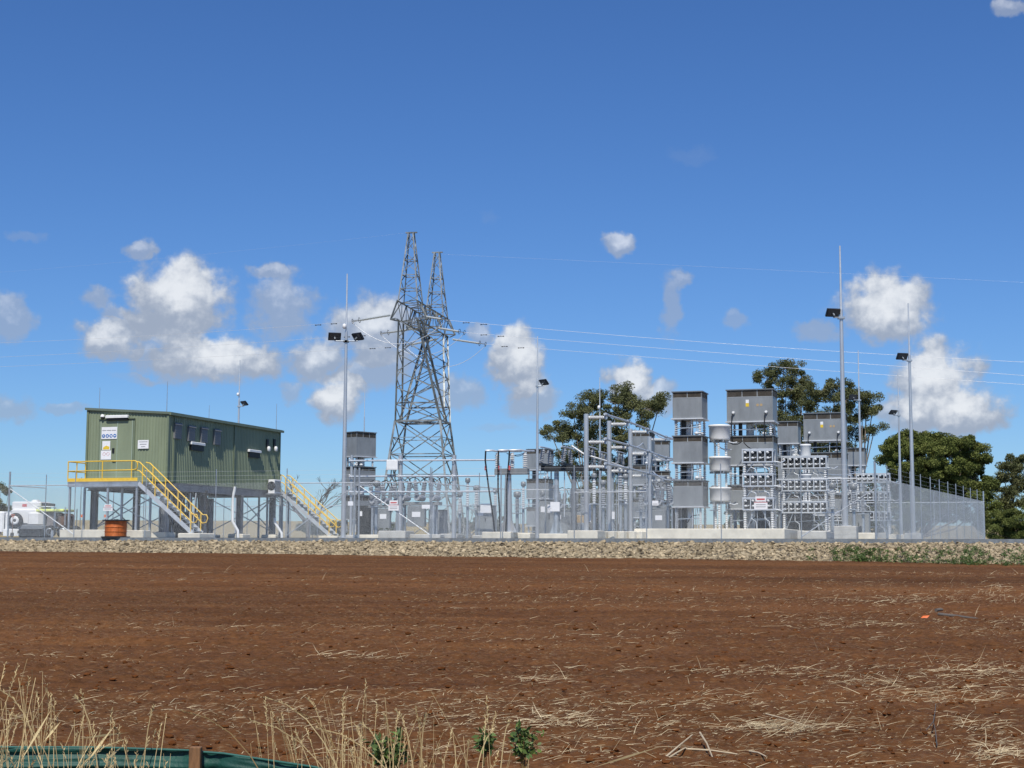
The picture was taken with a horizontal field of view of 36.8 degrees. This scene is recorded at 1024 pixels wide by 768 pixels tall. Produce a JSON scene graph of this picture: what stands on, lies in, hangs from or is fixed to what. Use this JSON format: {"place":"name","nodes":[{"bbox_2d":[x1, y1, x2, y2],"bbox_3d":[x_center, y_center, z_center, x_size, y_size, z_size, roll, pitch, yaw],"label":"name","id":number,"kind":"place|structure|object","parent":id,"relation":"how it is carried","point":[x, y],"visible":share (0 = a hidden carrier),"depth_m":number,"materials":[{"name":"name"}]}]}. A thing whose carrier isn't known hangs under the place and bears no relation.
{"place":"outdoors","nodes":[
{"label":"outdoors","id":0,"kind":"place"},
{"bbox_2d":[0,520,1023,767],"bbox_3d":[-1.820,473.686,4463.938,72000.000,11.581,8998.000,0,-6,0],"label":"ground","id":1,"kind":"structure","parent":0,"point":[34,600],"depth_m":20.23,"materials":[{"name":"red soil"}]},
{"bbox_2d":[0,746,321,767],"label":"cloth fence","id":2,"kind":"object","parent":1,"relation":"on","point":[194,757],"visible":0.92,"depth_m":7.32,"materials":[{"name":"green fabric"}]},
{"bbox_2d":[277,476,341,537],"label":"bare tree","id":3,"kind":"object","parent":1,"relation":"on","point":[322,502],"visible":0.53,"depth_m":127.26,"materials":[{"name":"brown wood"}]},
{"bbox_2d":[0,661,657,767],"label":"dry grass","id":4,"kind":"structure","parent":1,"relation":"on","point":[342,757],"depth_m":7.04,"materials":[{"name":"plant"}]},
{"bbox_2d":[363,727,410,767],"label":"weed plant","id":5,"kind":"object","parent":1,"relation":"on","point":[386,751],"visible":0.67,"depth_m":7.14,"materials":[{"name":"green plant"}]},
{"bbox_2d":[351,232,486,537],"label":"lattice tower","id":6,"kind":"structure","parent":1,"relation":"on","point":[424,332],"depth_m":174.99,"materials":[{"name":"metal"}]},
{"bbox_2d":[450,320,1014,361],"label":"power line","id":7,"kind":"object","parent":6,"relation":"attached to","point":[710,342],"visible":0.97,"depth_m":163.69,"materials":[{"name":"metal"}]},
{"bbox_2d":[471,726,499,765],"bbox_3d":[-0.132,1.750,7.439,0.117,0.197,0.126,5,-8,-38],"label":"weed plant","id":8,"kind":"object","parent":1,"relation":"on","point":[490,740],"visible":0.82,"depth_m":7.43,"materials":[{"name":"green plant"}]},
{"bbox_2d":[0,559,1023,767],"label":"straw litter","id":9,"kind":"object","parent":1,"relation":"on","point":[802,728],"visible":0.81,"depth_m":14.13,"materials":[{"name":"plant"}]},
{"bbox_2d":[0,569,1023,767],"bbox_3d":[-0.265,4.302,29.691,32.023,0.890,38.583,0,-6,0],"label":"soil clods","id":10,"kind":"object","parent":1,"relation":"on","point":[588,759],"visible":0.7,"depth_m":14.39,"materials":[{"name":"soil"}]},
{"bbox_2d":[508,719,543,767],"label":"weed plant","id":11,"kind":"object","parent":1,"relation":"on","point":[522,748],"visible":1,"depth_m":7.34,"materials":[{"name":"green plant"}]},
{"bbox_2d":[539,380,670,530],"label":"gum tree","id":12,"kind":"object","parent":1,"relation":"on","point":[565,431],"visible":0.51,"depth_m":163.55,"materials":[{"name":"green plant"}]},
{"bbox_2d":[660,732,737,760],"bbox_3d":[1.483,2.718,11.518,0.457,0.092,1.296,-2,-6,19],"label":"dead twig","id":13,"kind":"object","parent":1,"relation":"on","point":[694,749],"visible":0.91,"depth_m":11.47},
{"bbox_2d":[752,358,814,492],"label":"gum tree","id":14,"kind":"object","parent":1,"relation":"on","point":[794,391],"visible":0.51,"depth_m":185.50,"materials":[{"name":"green plant"}]},
{"bbox_2d":[795,377,889,525],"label":"gum tree","id":15,"kind":"object","parent":1,"relation":"on","point":[866,398],"visible":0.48,"depth_m":171.64,"materials":[{"name":"green plant"}]},
{"bbox_2d":[835,472,894,532],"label":"scrub","id":16,"kind":"object","parent":1,"relation":"on","point":[867,504],"visible":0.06,"depth_m":163.58,"materials":[{"name":"metal"}]},
{"bbox_2d":[873,428,1003,537],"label":"round tree","id":17,"kind":"object","parent":1,"relation":"on","point":[967,463],"visible":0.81,"depth_m":148.13,"materials":[{"name":"green plant"}]},
{"bbox_2d":[982,505,1023,538],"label":"bush","id":18,"kind":"object","parent":1,"relation":"on","point":[1007,524],"visible":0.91,"depth_m":138.65,"materials":[{"name":"green plant"}]},
{"bbox_2d":[993,453,1023,510],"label":"gum tree","id":19,"kind":"object","parent":1,"relation":"on","point":[1013,467],"visible":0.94,"depth_m":153.31,"materials":[{"name":"green plant"}]},
{"bbox_2d":[0,537,1023,543],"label":"yard pad","id":20,"kind":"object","parent":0,"point":[669,540],"visible":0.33,"depth_m":73.35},
{"bbox_2d":[0,511,34,535],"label":"utility truck","id":21,"kind":"object","parent":20,"relation":"on","point":[5,513],"visible":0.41,"depth_m":88.56,"materials":[{"name":"white paint"}]},
{"bbox_2d":[9,500,80,536],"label":"service trailer","id":22,"kind":"object","parent":20,"relation":"on","point":[39,521],"visible":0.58,"depth_m":86.80,"materials":[{"name":"white paint"}]},
{"bbox_2d":[60,530,104,536],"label":"concrete block","id":23,"kind":"structure","parent":20,"relation":"on","point":[83,534],"depth_m":82.11,"materials":[{"name":"concrete"}]},
{"bbox_2d":[101,519,129,536],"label":"cable drum","id":24,"kind":"object","parent":20,"relation":"on","point":[116,528],"visible":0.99,"depth_m":79.76,"materials":[{"name":"metal"}]},
{"bbox_2d":[67,460,213,537],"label":"access stairway","id":25,"kind":"object","parent":20,"relation":"on","point":[113,482],"visible":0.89,"depth_m":82.86,"materials":[{"name":"metal"}]},
{"bbox_2d":[8,475,324,537],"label":"fence","id":26,"kind":"object","parent":20,"relation":"on","point":[223,534],"visible":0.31,"depth_m":93.27,"materials":[{"name":"metal"}]},
{"bbox_2d":[85,381,283,537],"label":"switch room","id":27,"kind":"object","parent":20,"relation":"on","point":[185,449],"visible":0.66,"depth_m":86.63,"materials":[{"name":"green metal"}]},
{"bbox_2d":[100,421,116,477],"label":"door","id":28,"kind":"structure","parent":27,"relation":"in","point":[113,442],"depth_m":85.10,"materials":[{"name":"green metal"}]},
{"bbox_2d":[101,427,116,438],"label":"safety sign","id":29,"kind":"object","parent":27,"relation":"attached to","point":[109,433],"visible":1,"depth_m":85.22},
{"bbox_2d":[117,421,131,477],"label":"door","id":30,"kind":"structure","parent":27,"relation":"in","point":[124,447],"depth_m":84.86,"materials":[{"name":"metal"}]},
{"bbox_2d":[266,480,282,494],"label":"air conditioner","id":31,"kind":"object","parent":27,"relation":"attached to","point":[271,485],"visible":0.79,"depth_m":94.95,"materials":[{"name":"white paint"}]},
{"bbox_2d":[257,474,340,537],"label":"access stairway","id":32,"kind":"object","parent":20,"relation":"on","point":[302,505],"visible":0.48,"depth_m":96.83,"materials":[{"name":"metal"}]},
{"bbox_2d":[328,274,363,537],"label":"lamp pole","id":33,"kind":"object","parent":20,"relation":"on","point":[358,336],"visible":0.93,"depth_m":80.28,"materials":[{"name":"metal"}]},
{"bbox_2d":[349,455,352,534],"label":"bus post","id":34,"kind":"object","parent":20,"relation":"on","point":[351,485],"visible":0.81,"depth_m":86.27,"materials":[{"name":"metal"}]},
{"bbox_2d":[346,431,376,532],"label":"box stack","id":35,"kind":"object","parent":20,"relation":"on","point":[361,445],"visible":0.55,"depth_m":99.53,"materials":[{"name":"grey paint"}]},
{"bbox_2d":[356,505,370,534],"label":"control cubicle","id":36,"kind":"object","parent":20,"relation":"on","point":[364,520],"visible":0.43,"depth_m":96.80,"materials":[{"name":"metal"}]},
{"bbox_2d":[356,507,369,534],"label":"door","id":37,"kind":"structure","parent":36,"relation":"in","point":[365,511],"depth_m":96.81,"materials":[{"name":"metal"}]},
{"bbox_2d":[371,480,380,534],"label":"instrument transformer","id":38,"kind":"object","parent":20,"relation":"on","point":[376,507],"visible":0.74,"depth_m":87.66,"materials":[{"name":"metal"}]},
{"bbox_2d":[368,480,413,534],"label":"circuit breaker","id":39,"kind":"object","parent":20,"relation":"on","point":[386,515],"visible":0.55,"depth_m":95.19,"materials":[{"name":"metal"}]},
{"bbox_2d":[378,531,413,537],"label":"concrete block","id":40,"kind":"structure","parent":20,"relation":"on","point":[397,535],"depth_m":81.52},
{"bbox_2d":[398,455,402,530],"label":"bus post","id":41,"kind":"object","parent":20,"relation":"on","point":[400,472],"visible":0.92,"depth_m":85.18,"materials":[{"name":"metal"}]},
{"bbox_2d":[350,475,494,476],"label":"busbar","id":42,"kind":"object","parent":41,"relation":"attached to","point":[427,476],"visible":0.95,"depth_m":84.56,"materials":[{"name":"metal"}]},
{"bbox_2d":[350,459,494,461],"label":"busbar","id":43,"kind":"object","parent":41,"relation":"attached to","point":[427,460],"visible":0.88,"depth_m":84.53,"materials":[{"name":"metal"}]},
{"bbox_2d":[350,490,494,492],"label":"busbar","id":44,"kind":"object","parent":41,"relation":"attached to","point":[417,492],"visible":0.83,"depth_m":84.78,"materials":[{"name":"metal"}]},
{"bbox_2d":[402,477,450,533],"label":"circuit breaker","id":45,"kind":"object","parent":20,"relation":"on","point":[417,512],"visible":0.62,"depth_m":89.29,"materials":[{"name":"metal"}]},
{"bbox_2d":[428,510,447,533],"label":"control cubicle","id":46,"kind":"object","parent":20,"relation":"on","point":[442,524],"visible":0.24,"depth_m":91.30,"materials":[{"name":"grey paint"}]},
{"bbox_2d":[0,462,876,538],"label":"fence","id":47,"kind":"object","parent":20,"relation":"on","point":[430,529],"visible":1,"depth_m":75.23,"materials":[{"name":"metal"}]},
{"bbox_2d":[754,496,767,508],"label":"warning sign","id":48,"kind":"object","parent":47,"relation":"attached to","point":[760,502],"visible":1,"depth_m":71.19,"materials":[{"name":"metal"}]},
{"bbox_2d":[451,455,455,537],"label":"bus post","id":49,"kind":"object","parent":20,"relation":"on","point":[453,478],"visible":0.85,"depth_m":84.03,"materials":[{"name":"metal"}]},
{"bbox_2d":[431,471,503,537],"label":"fence","id":50,"kind":"object","parent":20,"relation":"on","point":[456,485],"visible":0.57,"depth_m":79.92,"materials":[{"name":"metal"}]},
{"bbox_2d":[476,505,495,534],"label":"control cubicle","id":51,"kind":"object","parent":20,"relation":"on","point":[487,522],"visible":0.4,"depth_m":85.38,"materials":[{"name":"grey paint"}]},
{"bbox_2d":[477,507,491,533],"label":"door","id":52,"kind":"structure","parent":51,"relation":"in","point":[486,526],"depth_m":85.35,"materials":[{"name":"grey paint"}]},
{"bbox_2d":[482,532,516,537],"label":"concrete block","id":53,"kind":"structure","parent":20,"relation":"on","point":[508,535],"depth_m":75.55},
{"bbox_2d":[484,449,534,532],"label":"bus support","id":54,"kind":"object","parent":53,"relation":"on","point":[509,471],"visible":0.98,"depth_m":76.15,"materials":[{"name":"metal"}]},
{"bbox_2d":[525,449,553,532],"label":"box stack","id":55,"kind":"object","parent":20,"relation":"on","point":[531,460],"visible":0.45,"depth_m":118.38,"materials":[{"name":"grey paint"}]},
{"bbox_2d":[535,336,548,537],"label":"lamp pole","id":56,"kind":"object","parent":20,"relation":"on","point":[543,382],"visible":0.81,"depth_m":100.13,"materials":[{"name":"metal"}]},
{"bbox_2d":[539,499,559,533],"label":"control cubicle","id":57,"kind":"object","parent":20,"relation":"on","point":[548,523],"visible":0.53,"depth_m":87.44,"materials":[{"name":"grey paint"}]},
{"bbox_2d":[539,502,553,533],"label":"door","id":58,"kind":"structure","parent":57,"relation":"in","point":[548,515],"depth_m":87.44,"materials":[{"name":"grey paint"}]},
{"bbox_2d":[539,534,566,537],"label":"concrete block","id":59,"kind":"structure","parent":20,"relation":"on","point":[553,536],"depth_m":81.47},
{"bbox_2d":[539,446,597,533],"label":"disconnector","id":60,"kind":"object","parent":59,"relation":"on","point":[548,467],"visible":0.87,"depth_m":82.64,"materials":[{"name":"metal"}]},
{"bbox_2d":[132,494,983,538],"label":"fence","id":61,"kind":"object","parent":20,"relation":"on","point":[709,520],"visible":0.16,"depth_m":114.06,"materials":[{"name":"metal"}]},
{"bbox_2d":[560,510,581,533],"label":"control cubicle","id":62,"kind":"object","parent":20,"relation":"on","point":[568,519],"visible":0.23,"depth_m":91.27,"materials":[{"name":"grey paint"}]},
{"bbox_2d":[512,476,651,537],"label":"fence","id":63,"kind":"object","parent":20,"relation":"on","point":[594,490],"visible":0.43,"depth_m":85.23,"materials":[{"name":"metal"}]},
{"bbox_2d":[567,530,604,537],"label":"concrete block","id":64,"kind":"structure","parent":20,"relation":"on","point":[596,534],"depth_m":73.61,"materials":[{"name":"concrete"}]},
{"bbox_2d":[584,414,606,529],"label":"bus post","id":65,"kind":"object","parent":64,"relation":"on","point":[587,417],"visible":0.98,"depth_m":74.54,"materials":[{"name":"metal"}]},
{"bbox_2d":[598,377,600,530],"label":"mast","id":66,"kind":"object","parent":20,"relation":"on","point":[599,456],"visible":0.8,"depth_m":108.07,"materials":[{"name":"metal"}]},
{"bbox_2d":[598,451,637,530],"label":"disconnector","id":67,"kind":"object","parent":20,"relation":"on","point":[616,462],"visible":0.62,"depth_m":103.58,"materials":[{"name":"metal"}]},
{"bbox_2d":[615,468,624,530],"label":"instrument transformer","id":68,"kind":"object","parent":20,"relation":"on","point":[620,500],"visible":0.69,"depth_m":89.71,"materials":[{"name":"metal"}]},
{"bbox_2d":[633,432,655,528],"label":"box stack","id":69,"kind":"object","parent":20,"relation":"on","point":[638,439],"visible":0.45,"depth_m":101.34,"materials":[{"name":"grey paint"}]},
{"bbox_2d":[642,482,672,528],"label":"circuit breaker","id":70,"kind":"object","parent":20,"relation":"on","point":[659,519],"visible":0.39,"depth_m":96.14,"materials":[{"name":"metal"}]},
{"bbox_2d":[653,440,670,520],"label":"box stack","id":71,"kind":"object","parent":20,"relation":"on","point":[662,447],"visible":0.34,"depth_m":109.35,"materials":[{"name":"grey paint"}]},
{"bbox_2d":[663,476,671,528],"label":"instrument transformer","id":72,"kind":"object","parent":20,"relation":"on","point":[668,507],"visible":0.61,"depth_m":83.71,"materials":[{"name":"metal"}]},
{"bbox_2d":[634,529,803,538],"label":"concrete block","id":73,"kind":"structure","parent":20,"relation":"on","point":[755,534],"depth_m":74.22,"materials":[{"name":"concrete"}]},
{"bbox_2d":[671,391,709,528],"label":"box stack","id":74,"kind":"object","parent":73,"relation":"on","point":[690,450],"visible":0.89,"depth_m":75.14,"materials":[{"name":"grey paint"}]},
{"bbox_2d":[708,424,737,528],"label":"coil stack","id":75,"kind":"object","parent":73,"relation":"on","point":[718,433],"visible":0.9,"depth_m":75.69,"materials":[{"name":"white paint"}]},
{"bbox_2d":[725,388,779,528],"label":"box stack","id":76,"kind":"object","parent":73,"relation":"on","point":[749,408],"visible":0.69,"depth_m":77.78,"materials":[{"name":"grey paint"}]},
{"bbox_2d":[742,448,785,528],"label":"capacitor rack","id":77,"kind":"object","parent":73,"relation":"on","point":[755,456],"visible":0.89,"depth_m":74.65,"materials":[{"name":"metal"}]},
{"bbox_2d":[782,513,812,530],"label":"control cubicle","id":78,"kind":"object","parent":20,"relation":"on","point":[805,523],"visible":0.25,"depth_m":85.28,"materials":[{"name":"metal"}]},
{"bbox_2d":[782,515,810,530],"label":"door","id":79,"kind":"structure","parent":78,"relation":"in","point":[798,517],"depth_m":85.29,"materials":[{"name":"metal"}]},
{"bbox_2d":[797,531,833,538],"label":"concrete block","id":80,"kind":"structure","parent":20,"relation":"on","point":[821,536],"depth_m":74.66,"materials":[{"name":"concrete"}]},
{"bbox_2d":[834,526,858,538],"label":"concrete block","id":81,"kind":"structure","parent":20,"relation":"on","point":[839,531],"depth_m":72.18,"materials":[{"name":"concrete"}]},
{"bbox_2d":[825,246,850,525],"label":"lamp pole","id":82,"kind":"object","parent":81,"relation":"on","point":[837,313],"visible":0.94,"depth_m":73.25,"materials":[{"name":"metal"}]},
{"bbox_2d":[849,350,861,510],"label":"lamp pole","id":83,"kind":"object","parent":20,"relation":"on","point":[852,397],"visible":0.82,"depth_m":112.33,"materials":[{"name":"metal"}]},
{"bbox_2d":[846,447,866,511],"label":"box stack","id":84,"kind":"object","parent":20,"relation":"on","point":[853,458],"visible":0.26,"depth_m":116.47,"materials":[{"name":"grey paint"}]},
{"bbox_2d":[848,512,870,532],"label":"control cubicle","id":85,"kind":"object","parent":20,"relation":"on","point":[867,529],"visible":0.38,"depth_m":92.24,"materials":[{"name":"grey paint"}]},
{"bbox_2d":[848,514,868,532],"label":"door","id":86,"kind":"structure","parent":85,"relation":"in","point":[866,525],"depth_m":92.22,"materials":[{"name":"grey paint"}]},
{"bbox_2d":[888,373,902,532],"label":"lamp pole","id":87,"kind":"object","parent":20,"relation":"on","point":[893,412],"visible":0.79,"depth_m":103.13,"materials":[{"name":"metal"}]},
{"bbox_2d":[889,534,903,538],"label":"concrete block","id":88,"kind":"structure","parent":20,"relation":"on","point":[895,536],"depth_m":96.66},
{"bbox_2d":[827,475,856,530],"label":"capacitor rack","id":89,"kind":"object","parent":88,"relation":"on","point":[836,518],"visible":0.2,"depth_m":99.44,"materials":[{"name":"metal"}]},
{"bbox_2d":[856,473,897,533],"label":"capacitor rack","id":90,"kind":"object","parent":88,"relation":"on","point":[871,475],"visible":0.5,"depth_m":97.56,"materials":[{"name":"metal"}]},
{"bbox_2d":[904,533,922,538],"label":"concrete block","id":91,"kind":"structure","parent":20,"relation":"on","point":[912,535],"depth_m":89.64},
{"bbox_2d":[896,303,917,532],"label":"lamp pole","id":92,"kind":"object","parent":91,"relation":"on","point":[902,356],"visible":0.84,"depth_m":90.78,"materials":[{"name":"metal"}]},
{"bbox_2d":[876,465,984,538],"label":"fence","id":93,"kind":"object","parent":20,"relation":"on","point":[960,527],"visible":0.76,"depth_m":83.20,"materials":[{"name":"metal"}]},
{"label":"concrete block","id":94,"kind":"object","parent":20,"relation":"on","visible":0},
{"bbox_2d":[607,420,628,530],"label":"bus post","id":95,"kind":"object","parent":94,"relation":"on","point":[610,447],"visible":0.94,"depth_m":78.52,"materials":[{"name":"metal"}]},
{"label":"concrete block","id":96,"kind":"object","parent":20,"relation":"on","visible":0},
{"bbox_2d":[628,428,648,530],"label":"bus post","id":97,"kind":"object","parent":96,"relation":"on","point":[630,459],"visible":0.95,"depth_m":83.70,"materials":[{"name":"metal"}]},
{"bbox_2d":[603,412,672,438],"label":"busbar","id":98,"kind":"object","parent":97,"relation":"attached to","point":[627,421],"visible":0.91,"depth_m":80.56,"materials":[{"name":"metal"}]},
{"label":"concrete block","id":99,"kind":"object","parent":20,"relation":"on","visible":0},
{"bbox_2d":[648,436,666,528],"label":"bus post","id":100,"kind":"object","parent":99,"relation":"on","point":[650,440],"visible":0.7,"depth_m":89.50,"materials":[{"name":"metal"}]},
{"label":"concrete block","id":101,"kind":"object","parent":20,"relation":"on","visible":0},
{"bbox_2d":[781,455,838,530],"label":"capacitor rack","id":102,"kind":"object","parent":101,"relation":"on","point":[806,463],"visible":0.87,"depth_m":80.12,"materials":[{"name":"metal"}]},
{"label":"concrete block","id":103,"kind":"object","parent":20,"relation":"on","visible":0},
{"bbox_2d":[777,421,802,515],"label":"box stack","id":104,"kind":"object","parent":103,"relation":"on","point":[789,434],"visible":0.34,"depth_m":92.57,"materials":[{"name":"grey paint"}]},
{"bbox_2d":[800,444,813,514],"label":"coil stack","id":105,"kind":"object","parent":103,"relation":"on","point":[805,449],"visible":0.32,"depth_m":89.83,"materials":[{"name":"white paint"}]},
{"bbox_2d":[802,412,849,530],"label":"box stack","id":106,"kind":"object","parent":103,"relation":"on","point":[823,427],"visible":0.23,"depth_m":90.88,"materials":[{"name":"grey paint"}]},
{"bbox_2d":[0,0,1023,525],"label":"sky","id":107,"kind":"structure","parent":0,"point":[773,136],"materials":[{"name":"blue"}]},
{"bbox_2d":[0,539,1023,563],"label":"embankment","id":108,"kind":"structure","parent":0,"point":[648,549],"depth_m":70.53,"materials":[{"name":"beige gravel"}]},
{"bbox_2d":[806,544,1023,565],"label":"weeds","id":109,"kind":"object","parent":108,"relation":"on","point":[860,556],"visible":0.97,"depth_m":65.95,"materials":[{"name":"green plant"}]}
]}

